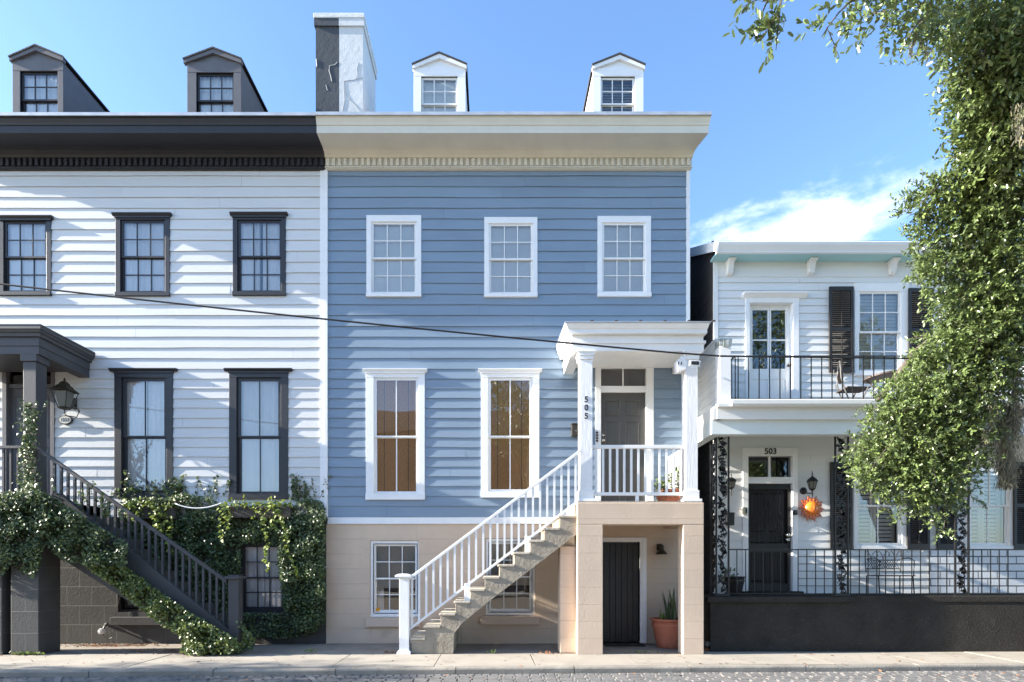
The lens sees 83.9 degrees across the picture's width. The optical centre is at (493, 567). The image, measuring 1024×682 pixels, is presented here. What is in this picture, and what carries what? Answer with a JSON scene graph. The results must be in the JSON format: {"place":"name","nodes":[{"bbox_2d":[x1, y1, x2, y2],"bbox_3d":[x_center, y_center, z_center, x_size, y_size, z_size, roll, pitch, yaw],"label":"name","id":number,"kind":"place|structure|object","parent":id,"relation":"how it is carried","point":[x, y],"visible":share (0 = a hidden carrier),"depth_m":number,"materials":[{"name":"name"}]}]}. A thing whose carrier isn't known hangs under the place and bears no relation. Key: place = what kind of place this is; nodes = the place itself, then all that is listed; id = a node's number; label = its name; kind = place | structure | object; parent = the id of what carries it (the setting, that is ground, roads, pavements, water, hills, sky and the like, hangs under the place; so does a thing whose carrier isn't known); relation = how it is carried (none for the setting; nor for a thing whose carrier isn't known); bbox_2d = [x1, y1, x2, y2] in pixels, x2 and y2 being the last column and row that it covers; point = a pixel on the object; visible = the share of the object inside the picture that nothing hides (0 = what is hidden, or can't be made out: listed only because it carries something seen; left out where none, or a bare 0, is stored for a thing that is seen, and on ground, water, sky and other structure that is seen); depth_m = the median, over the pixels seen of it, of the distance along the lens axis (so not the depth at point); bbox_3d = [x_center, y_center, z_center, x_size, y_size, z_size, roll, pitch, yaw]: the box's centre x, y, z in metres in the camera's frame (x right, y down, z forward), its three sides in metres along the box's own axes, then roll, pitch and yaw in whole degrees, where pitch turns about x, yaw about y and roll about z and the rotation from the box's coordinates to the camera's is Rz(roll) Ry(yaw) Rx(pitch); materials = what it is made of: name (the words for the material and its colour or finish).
{"place":"outdoors","nodes":[
{"label":"outdoors","id":0,"kind":"place"},
{"bbox_2d":[9,642,707,654],"bbox_3d":[-27.400,1.661,11.415,65.188,0.119,1.770,0,0,0],"label":"paved strip","id":1,"kind":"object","parent":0,"point":[530,649],"visible":0.39,"depth_m":11.19,"materials":[{"name":"concrete"}]},
{"bbox_2d":[0,324,94,654],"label":"entrance porch","id":2,"kind":"object","parent":1,"relation":"on","point":[29,607],"visible":0.63,"depth_m":10.66,"materials":[{"name":"grey paint"}]},
{"bbox_2d":[0,399,128,578],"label":"porch ivy","id":3,"kind":"object","parent":2,"relation":"attached to","point":[14,504],"visible":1,"depth_m":10.27,"materials":[{"name":"green plant"}]},
{"bbox_2d":[37,447,254,653],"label":"staircase","id":4,"kind":"structure","parent":1,"relation":"on","point":[156,573],"depth_m":10.59,"materials":[{"name":"grey paint"}]},
{"bbox_2d":[79,542,255,655],"bbox_3d":[-6.016,0.590,10.512,3.306,2.118,0.636,0,0,0],"label":"stair ivy","id":5,"kind":"object","parent":4,"relation":"attached to","point":[192,631],"visible":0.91,"depth_m":10.37,"materials":[{"name":"green plant"}]},
{"bbox_2d":[0,44,327,643],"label":"house","id":6,"kind":"structure","parent":1,"relation":"on","point":[215,194],"depth_m":11.99,"materials":[{"name":"white paint"}]},
{"bbox_2d":[0,215,53,295],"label":"window","id":7,"kind":"structure","parent":6,"relation":"in","point":[25,240],"depth_m":12.04,"materials":[{"name":"grey paint"}]},
{"bbox_2d":[10,389,50,495],"bbox_3d":[-9.770,-2.610,12.092,0.933,2.367,0.045,0,0,0],"label":"door","id":8,"kind":"structure","parent":6,"relation":"in","point":[15,394],"depth_m":12.07,"materials":[{"name":"grey paint"}]},
{"bbox_2d":[49,377,79,417],"bbox_3d":[-8.733,-3.483,11.697,0.361,0.789,0.556,0,0,0],"label":"wall lantern","id":9,"kind":"object","parent":6,"relation":"attached to","point":[65,391],"depth_m":11.53,"materials":[{"name":"brown metal"}]},
{"bbox_2d":[58,415,72,424],"bbox_3d":[-8.979,-3.099,11.954,0.290,0.196,0.041,0,0,0],"label":"house plaque","id":10,"kind":"object","parent":6,"relation":"attached to","point":[65,420],"visible":1,"depth_m":11.94,"materials":[{"name":"white ceramic"}]},
{"bbox_2d":[98,598,119,638],"bbox_3d":[-8.028,1.036,11.905,0.397,0.927,0.160,0,0,0],"label":"flood light","id":11,"kind":"object","parent":6,"relation":"attached to","point":[101,630],"visible":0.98,"depth_m":11.91,"materials":[{"name":"white plastic"}]},
{"bbox_2d":[111,212,171,296],"bbox_3d":[-7.374,-6.580,12.035,1.240,1.744,0.250,0,0,0],"label":"window","id":12,"kind":"structure","parent":6,"relation":"in","point":[142,239],"depth_m":12.04,"materials":[{"name":"grey paint"}]},
{"bbox_2d":[108,368,177,496],"bbox_3d":[-7.353,-2.838,12.035,1.414,2.710,0.250,0,0,0],"label":"window","id":13,"kind":"structure","parent":6,"relation":"in","point":[130,384],"depth_m":12.08,"materials":[{"name":"clear glass"}]},
{"bbox_2d":[119,554,167,611],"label":"window","id":14,"kind":"structure","parent":6,"relation":"in","point":[124,605],"depth_m":12.03,"materials":[{"name":"black glass"}]},
{"bbox_2d":[122,496,180,553],"bbox_3d":[-7.092,-0.875,11.766,1.211,1.196,0.471,0,0,0],"label":"window box","id":15,"kind":"object","parent":6,"relation":"attached to","point":[155,512],"visible":0.85,"depth_m":11.71,"materials":[{"name":"wood"}]},
{"bbox_2d":[175,501,223,508],"bbox_3d":[-6.040,-1.289,11.710,1.025,0.167,0.048,0,0,0],"label":"sagging white cable","id":16,"kind":"object","parent":6,"relation":"attached to","point":[200,507],"visible":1,"depth_m":11.70,"materials":[{"name":"white plastic"}]},
{"bbox_2d":[115,470,329,638],"bbox_3d":[-5.664,-0.272,11.789,4.577,3.570,0.485,0,0,0],"label":"wall ivy","id":17,"kind":"object","parent":6,"relation":"attached to","point":[310,568],"depth_m":11.79,"materials":[{"name":"green plant"}]},
{"bbox_2d":[217,492,298,577],"bbox_3d":[-4.822,-0.670,11.751,1.706,1.784,0.422,0,0,0],"label":"window box","id":18,"kind":"object","parent":6,"relation":"attached to","point":[279,511],"visible":0.98,"depth_m":11.71,"materials":[{"name":"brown wood"}]},
{"bbox_2d":[223,368,292,498],"bbox_3d":[-4.935,-2.816,12.035,1.422,2.755,0.250,0,0,0],"label":"window","id":19,"kind":"structure","parent":6,"relation":"in","point":[258,397],"depth_m":12.08,"materials":[{"name":"clear glass"}]},
{"bbox_2d":[229,212,287,295],"bbox_3d":[-4.921,-6.591,12.035,1.212,1.744,0.250,0,0,0],"label":"window","id":20,"kind":"structure","parent":6,"relation":"in","point":[246,225],"depth_m":12.04,"materials":[{"name":"grey paint"}]},
{"bbox_2d":[241,544,283,611],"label":"window","id":21,"kind":"structure","parent":6,"relation":"in","point":[255,582],"depth_m":12.09,"materials":[{"name":"glass"}]},
{"bbox_2d":[395,450,579,653],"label":"staircase","id":22,"kind":"structure","parent":1,"relation":"on","point":[437,636],"depth_m":10.56,"materials":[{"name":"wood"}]},
{"bbox_2d":[313,13,711,643],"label":"house","id":23,"kind":"structure","parent":1,"relation":"on","point":[449,209],"depth_m":11.99,"materials":[{"name":"blue paint"}]},
{"bbox_2d":[366,215,421,296],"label":"window","id":24,"kind":"structure","parent":23,"relation":"in","point":[393,242],"depth_m":12.07,"materials":[{"name":"white paint"}]},
{"bbox_2d":[370,541,418,616],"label":"window","id":25,"kind":"structure","parent":23,"relation":"in","point":[388,559],"depth_m":12.13,"materials":[{"name":"white paint"}]},
{"bbox_2d":[363,368,426,499],"bbox_3d":[-2.062,-2.804,12.035,1.346,2.755,0.250,0,0,0],"label":"window","id":26,"kind":"structure","parent":23,"relation":"in","point":[395,404],"depth_m":12.06,"materials":[{"name":"white paint"}]},
{"bbox_2d":[478,368,541,497],"bbox_3d":[0.354,-2.827,12.035,1.335,2.710,0.250,0,0,0],"label":"window","id":27,"kind":"structure","parent":23,"relation":"in","point":[509,406],"depth_m":12.06,"materials":[{"name":"white paint"}]},
{"bbox_2d":[485,539,534,614],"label":"window","id":28,"kind":"structure","parent":23,"relation":"in","point":[528,578],"depth_m":12.10,"materials":[{"name":"white paint"}]},
{"bbox_2d":[484,217,537,297],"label":"window","id":29,"kind":"structure","parent":23,"relation":"in","point":[510,243],"depth_m":12.07,"materials":[{"name":"white paint"}]},
{"bbox_2d":[571,423,577,436],"bbox_3d":[1.769,-2.879,11.912,0.279,0.262,0.125,0,0,0],"label":"mailbox","id":30,"kind":"object","parent":23,"relation":"attached to","point":[574,429],"visible":0.62,"depth_m":11.86,"materials":[{"name":"brown metal"}]},
{"bbox_2d":[603,542,638,641],"bbox_3d":[2.646,0.515,12.075,0.865,2.109,0.050,0,0,0],"label":"door","id":31,"kind":"structure","parent":23,"relation":"in","point":[620,559],"depth_m":12.05,"materials":[{"name":"black paint"}]},
{"bbox_2d":[601,393,644,500],"bbox_3d":[2.739,-2.456,12.042,0.949,2.492,0.127,0,0,0],"label":"door","id":32,"kind":"structure","parent":23,"relation":"in","point":[622,414],"depth_m":12.06,"materials":[{"name":"grey paint"}]},
{"bbox_2d":[597,216,651,296],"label":"window","id":33,"kind":"structure","parent":23,"relation":"in","point":[623,242],"depth_m":12.05,"materials":[{"name":"white paint"}]},
{"bbox_2d":[656,544,666,553],"bbox_3d":[3.495,-0.388,11.851,0.250,0.222,0.268,0,0,0],"label":"wall lamp","id":34,"kind":"object","parent":23,"relation":"attached to","point":[660,547],"visible":1,"depth_m":11.79,"materials":[{"name":"brown metal"}]},
{"bbox_2d":[603,643,645,645],"bbox_3d":[2.696,1.590,11.765,0.818,0.020,0.330,0,0,0],"label":"door mat","id":35,"kind":"object","parent":1,"relation":"on","point":[623,644],"depth_m":11.71,"materials":[{"name":"black rubber"}]},
{"bbox_2d":[556,320,714,653],"bbox_3d":[2.679,-1.546,11.230,2.857,6.293,1.500,0,0,0],"label":"entrance porch","id":36,"kind":"object","parent":1,"relation":"on","point":[580,596],"visible":0.92,"depth_m":10.66,"materials":[{"name":"beige paint"}]},
{"bbox_2d":[654,482,668,500],"bbox_3d":[3.204,-1.458,10.943,0.317,0.452,0.318,0,0,0],"label":"potted plant","id":37,"kind":"object","parent":36,"relation":"on","point":[661,498],"visible":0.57,"depth_m":10.89,"materials":[{"name":"green plant"}]},
{"bbox_2d":[654,465,679,500],"bbox_3d":[3.435,-1.625,11.244,0.638,0.785,0.430,0,0,0],"label":"potted plant","id":38,"kind":"object","parent":36,"relation":"on","point":[673,498],"visible":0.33,"depth_m":11.15,"materials":[{"name":"green plant"}]},
{"bbox_2d":[674,356,686,373],"bbox_3d":[3.528,-3.819,10.746,0.190,0.287,0.188,0,0,0],"label":"security light","id":39,"kind":"object","parent":36,"relation":"attached to","point":[680,364],"visible":1,"depth_m":10.66,"materials":[{"name":"white plastic"}]},
{"bbox_2d":[689,360,699,366],"bbox_3d":[3.707,-3.758,10.511,0.206,0.113,0.087,0,0,0],"label":"solar panel","id":40,"kind":"object","parent":36,"relation":"attached to","point":[696,363],"visible":1,"depth_m":10.47,"materials":[{"name":"white plastic"}]},
{"bbox_2d":[626,650,668,652],"bbox_3d":[2.845,1.563,10.620,0.881,0.069,0.076,0,0,-3],"label":"weed","id":41,"kind":"object","parent":1,"relation":"on","point":[645,651],"visible":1,"depth_m":10.61,"materials":[{"name":"green plant"}]},
{"bbox_2d":[650,589,677,648],"bbox_3d":[3.517,0.986,11.450,0.724,1.227,0.724,0,0,0],"label":"potted plant","id":42,"kind":"object","parent":1,"relation":"on","point":[665,629],"visible":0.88,"depth_m":11.27,"materials":[{"name":"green plant"}]},
{"bbox_2d":[690,241,1023,593],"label":"house","id":43,"kind":"structure","parent":1,"relation":"on","point":[802,297],"depth_m":11.99,"materials":[{"name":"white paint"}]},
{"bbox_2d":[720,473,736,494],"bbox_3d":[4.912,-1.729,11.853,0.218,0.497,0.330,0,0,-17],"label":"wall lantern","id":44,"kind":"object","parent":43,"relation":"attached to","point":[733,481],"depth_m":11.75,"materials":[{"name":"black metal"}]},
{"bbox_2d":[726,512,734,525],"bbox_3d":[4.950,-1.027,11.908,0.162,0.282,0.135,0,0,0],"label":"mailbox","id":45,"kind":"object","parent":43,"relation":"attached to","point":[732,518],"visible":0.73,"depth_m":11.85,"materials":[{"name":"black metal"}]},
{"bbox_2d":[742,507,746,514],"bbox_3d":[5.275,-1.190,11.941,0.095,0.156,0.043,0,0,0],"label":"door bell","id":46,"kind":"object","parent":43,"relation":"attached to","point":[744,510],"depth_m":11.93,"materials":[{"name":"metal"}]},
{"bbox_2d":[750,305,768,398],"bbox_3d":[5.626,-4.357,12.120,0.466,2.433,0.040,0,0,0],"label":"french door","id":47,"kind":"structure","parent":43,"relation":"in","point":[754,373],"depth_m":12.10,"materials":[{"name":"white paint"}]},
{"bbox_2d":[750,490,786,583],"bbox_3d":[5.826,-0.643,12.142,0.933,2.265,0.045,0,0,0],"label":"door","id":48,"kind":"structure","parent":43,"relation":"in","point":[751,491],"depth_m":12.12,"materials":[{"name":"black paint"}]},
{"bbox_2d":[748,484,790,590],"bbox_3d":[5.826,-0.628,12.027,0.913,2.275,0.096,0,0,0],"label":"storm door","id":49,"kind":"structure","parent":43,"relation":"in","point":[758,587],"depth_m":12.05,"materials":[{"name":"black metal"}]},
{"bbox_2d":[769,305,791,398],"bbox_3d":[6.085,-4.357,12.079,0.436,2.433,0.122,0,0,0],"label":"french door","id":50,"kind":"structure","parent":43,"relation":"in","point":[774,373],"depth_m":12.10,"materials":[{"name":"white paint"}]},
{"bbox_2d":[800,471,817,498],"bbox_3d":[6.591,-1.718,11.853,0.218,0.586,0.330,0,0,-17],"label":"wall lantern","id":51,"kind":"object","parent":43,"relation":"attached to","point":[811,481],"depth_m":11.77,"materials":[{"name":"black metal"}]},
{"bbox_2d":[799,496,824,521],"bbox_3d":[6.663,-1.237,11.864,0.570,0.553,0.152,0,0,0],"label":"sun ornament","id":52,"kind":"object","parent":43,"relation":"attached to","point":[811,508],"visible":1,"depth_m":11.90,"materials":[{"name":"orange metal"}]},
{"bbox_2d":[853,460,906,548],"bbox_3d":[8.140,-1.331,12.088,1.143,1.899,0.296,0,0,0],"label":"window","id":53,"kind":"structure","parent":43,"relation":"in","point":[901,530],"depth_m":12.19,"materials":[{"name":"white paint"}]},
{"bbox_2d":[854,283,908,375],"bbox_3d":[8.169,-5.011,12.050,1.154,1.955,0.220,0,0,0],"label":"window","id":54,"kind":"structure","parent":43,"relation":"in","point":[872,301],"depth_m":12.05,"materials":[{"name":"white paint"}]},
{"bbox_2d":[966,459,1014,548],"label":"window","id":55,"kind":"structure","parent":43,"relation":"in","point":[1007,495],"depth_m":12.19,"materials":[{"name":"white paint"}]},
{"bbox_2d":[0,651,1023,668],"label":"sidewalk","id":56,"kind":"structure","parent":0,"point":[48,661],"depth_m":9.91,"materials":[{"name":"concrete"}]},
{"bbox_2d":[9,650,44,654],"bbox_3d":[-8.583,1.567,10.399,0.774,0.117,0.174,0,0,0],"label":"weed","id":57,"kind":"object","parent":56,"relation":"on","point":[30,652],"visible":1,"depth_m":10.41,"materials":[{"name":"green plant"}]},
{"bbox_2d":[698,339,1023,651],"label":"balcony porch","id":58,"kind":"object","parent":56,"relation":"on","point":[955,621],"visible":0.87,"depth_m":10.85,"materials":[{"name":"black paint"}]},
{"bbox_2d":[704,641,709,646],"bbox_3d":[4.083,1.453,11.219,0.112,0.107,0.762,0,0,0],"label":"drain pipe","id":59,"kind":"object","parent":58,"relation":"attached to","point":[706,643],"visible":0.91,"depth_m":10.85,"materials":[{"name":"grey metal"}]},
{"bbox_2d":[717,566,744,594],"bbox_3d":[4.833,0.251,11.554,0.610,0.595,0.429,0,0,-31],"label":"potted plant","id":60,"kind":"object","parent":58,"relation":"on","point":[740,581],"visible":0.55,"depth_m":11.46,"materials":[{"name":"black plant"}]},
{"bbox_2d":[833,361,870,398],"bbox_3d":[7.135,-3.627,11.400,0.653,1.006,0.426,0,0,0],"label":"bistro chair","id":61,"kind":"object","parent":58,"relation":"on","point":[848,389],"visible":0.79,"depth_m":11.35,"materials":[{"name":"metal"}]},
{"bbox_2d":[862,370,903,397],"bbox_3d":[7.838,-3.500,11.420,0.740,0.747,0.740,0,0,0],"label":"bistro table","id":62,"kind":"object","parent":58,"relation":"on","point":[877,377],"visible":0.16,"depth_m":11.38,"materials":[{"name":"brown wood"}]},
{"bbox_2d":[864,550,915,594],"bbox_3d":[7.953,0.080,11.416,0.764,0.939,0.432,0,0,0],"label":"garden bench","id":63,"kind":"object","parent":58,"relation":"on","point":[879,561],"visible":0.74,"depth_m":11.61,"materials":[{"name":"black metal"}]},
{"bbox_2d":[0,670,1023,681],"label":"road","id":64,"kind":"structure","parent":0,"point":[934,676],"depth_m":8.75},
{"bbox_2d":[54,676,61,681],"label":"road marking","id":65,"kind":"object","parent":64,"relation":"on","point":[58,678],"visible":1,"depth_m":8.65,"materials":[{"name":"paint"}]},
{"bbox_2d":[305,675,318,681],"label":"road marking","id":66,"kind":"object","parent":64,"relation":"on","point":[311,678],"visible":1,"depth_m":8.65,"materials":[{"name":"paint"}]},
{"bbox_2d":[0,642,1018,679],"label":"leaf litter","id":67,"kind":"object","parent":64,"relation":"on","point":[120,644],"visible":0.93,"depth_m":10.93,"materials":[{"name":"brown plant"}]},
{"bbox_2d":[0,0,1023,247],"label":"sky","id":68,"kind":"structure","parent":0,"point":[810,146],"materials":[{"name":"blue"}]},
{"label":"ground","id":69,"kind":"structure","parent":0,"visible":0},
{"bbox_2d":[0,663,1023,677],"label":"kerb","id":70,"kind":"structure","parent":69,"relation":"on","point":[377,671],"depth_m":9.13,"materials":[{"name":"concrete"}]},
{"bbox_2d":[722,0,1023,544],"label":"oak tree","id":71,"kind":"object","parent":69,"relation":"on","point":[984,206],"visible":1,"depth_m":7.50,"materials":[{"name":"green plant"}]},
{"bbox_2d":[0,283,1023,360],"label":"overhead cable","id":72,"kind":"object","parent":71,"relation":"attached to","point":[456,331],"visible":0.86,"depth_m":8.24,"materials":[{"name":"black rubber"}]}
]}

